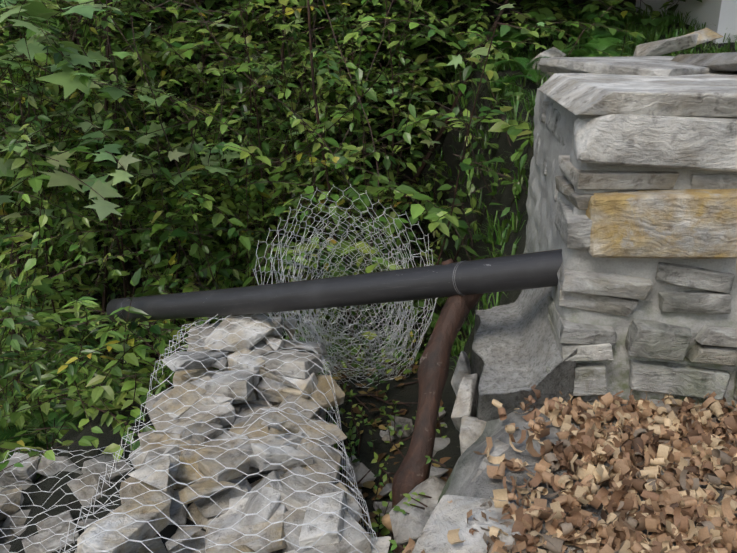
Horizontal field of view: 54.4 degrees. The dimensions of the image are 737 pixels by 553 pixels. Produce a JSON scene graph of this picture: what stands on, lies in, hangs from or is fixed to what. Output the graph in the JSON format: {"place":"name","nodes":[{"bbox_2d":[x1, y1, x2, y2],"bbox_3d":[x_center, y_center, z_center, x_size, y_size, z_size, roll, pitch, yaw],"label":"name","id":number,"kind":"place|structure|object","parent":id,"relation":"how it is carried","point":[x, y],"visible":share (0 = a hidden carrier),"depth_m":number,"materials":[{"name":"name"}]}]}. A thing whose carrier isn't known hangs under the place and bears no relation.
{"place":"outdoors","nodes":[
{"label":"outdoors","id":0,"kind":"place"},
{"bbox_2d":[3,475,263,550],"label":"rocks","id":1,"kind":"object","parent":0,"point":[168,531],"depth_m":2.01,"materials":[{"name":"grey stone"}]},
{"bbox_2d":[0,0,736,552],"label":"terrain","id":2,"kind":"structure","parent":0,"point":[44,488],"depth_m":5.08,"materials":[{"name":"soil"}]},
{"bbox_2d":[0,313,390,552],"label":"gabion stones","id":3,"kind":"object","parent":2,"relation":"on","point":[203,510],"visible":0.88,"depth_m":2.21,"materials":[{"name":"grey stone"}]},
{"bbox_2d":[0,311,378,552],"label":"wire mesh","id":4,"kind":"object","parent":3,"relation":"on","point":[241,435],"visible":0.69,"depth_m":2.24,"materials":[{"name":"silver metal"}]},
{"bbox_2d":[0,23,641,463],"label":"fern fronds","id":5,"kind":"object","parent":2,"relation":"on","point":[606,41],"visible":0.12,"depth_m":5.34,"materials":[{"name":"green plant"}]},
{"bbox_2d":[253,184,436,387],"bbox_3d":[-0.103,0.281,3.803,0.830,1.638,1.532,0,18,-1],"label":"wire roll","id":6,"kind":"object","parent":2,"relation":"on","point":[387,331],"visible":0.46,"depth_m":3.46,"materials":[{"name":"silver metal"}]},
{"bbox_2d":[0,0,701,552],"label":"shrub","id":7,"kind":"object","parent":2,"relation":"on","point":[66,78],"depth_m":4.49,"materials":[{"name":"green plant"}]},
{"bbox_2d":[328,337,448,490],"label":"twigs","id":8,"kind":"object","parent":2,"relation":"on","point":[359,434],"visible":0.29,"depth_m":3.31,"materials":[{"name":"brown wood"}]},
{"bbox_2d":[332,364,457,551],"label":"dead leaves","id":9,"kind":"object","parent":2,"relation":"on","point":[370,485],"visible":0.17,"depth_m":3.10,"materials":[{"name":"plant"}]},
{"bbox_2d":[389,258,483,552],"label":"branch prop","id":10,"kind":"object","parent":2,"relation":"on","point":[412,472],"visible":0.69,"depth_m":2.25,"materials":[{"name":"brown wood"}]},
{"bbox_2d":[381,514,392,533],"bbox_3d":[0.076,0.757,2.175,0.083,0.093,0.040,-11,21,-30],"label":"cut branch stub","id":11,"kind":"object","parent":10,"relation":"on","point":[386,521],"visible":0.39,"depth_m":2.15,"materials":[{"name":"beige wood"}]},
{"bbox_2d":[389,439,582,552],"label":"rocks","id":12,"kind":"object","parent":2,"relation":"on","point":[430,526],"visible":0.5,"depth_m":1.62,"materials":[{"name":"stone"}]},
{"bbox_2d":[471,287,576,421],"bbox_3d":[0.495,0.357,2.462,0.287,0.842,0.680,2,18,7],"label":"boulder","id":13,"kind":"object","parent":2,"relation":"on","point":[515,349],"visible":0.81,"depth_m":2.26,"materials":[{"name":"grey stone"}]},
{"bbox_2d":[340,28,723,515],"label":"loose stones","id":14,"kind":"object","parent":2,"relation":"on","point":[657,48],"visible":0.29,"depth_m":3.23,"materials":[{"name":"grey stone"}]},
{"bbox_2d":[399,4,736,369],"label":"grass","id":15,"kind":"structure","parent":2,"relation":"on","point":[660,29],"depth_m":5.90,"materials":[{"name":"green plant"}]},
{"bbox_2d":[437,404,736,552],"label":"boulder","id":16,"kind":"object","parent":2,"relation":"on","point":[463,473],"visible":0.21,"depth_m":1.85,"materials":[{"name":"grey stone"}]},
{"bbox_2d":[451,351,485,454],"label":"footing edge stones","id":17,"kind":"object","parent":16,"relation":"on","point":[469,426],"visible":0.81,"depth_m":2.26,"materials":[{"name":"grey stone"}]},
{"bbox_2d":[402,383,736,552],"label":"wood shavings","id":18,"kind":"object","parent":16,"relation":"on","point":[708,456],"visible":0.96,"depth_m":1.70},
{"bbox_2d":[534,52,736,410],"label":"tank wall stones","id":19,"kind":"object","parent":2,"relation":"on","point":[656,111],"visible":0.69,"depth_m":1.96,"materials":[{"name":"grey stone"}]},
{"bbox_2d":[106,249,562,321],"bbox_3d":[-0.265,0.067,2.716,2.158,0.122,0.115,-6,12,33],"label":"pipe","id":20,"kind":"object","parent":19,"relation":"attached to","point":[540,269],"visible":0.96,"depth_m":2.51,"materials":[{"name":"black"}]},
{"bbox_2d":[635,0,736,43],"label":"wall","id":21,"kind":"structure","parent":2,"relation":"on","point":[721,15],"depth_m":6.28,"materials":[{"name":"white paint"}]},
{"bbox_2d":[523,88,736,412],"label":"mortar","id":22,"kind":"object","parent":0,"point":[542,233],"visible":0.23,"depth_m":2.06,"materials":[{"name":"grey concrete"}]}
]}

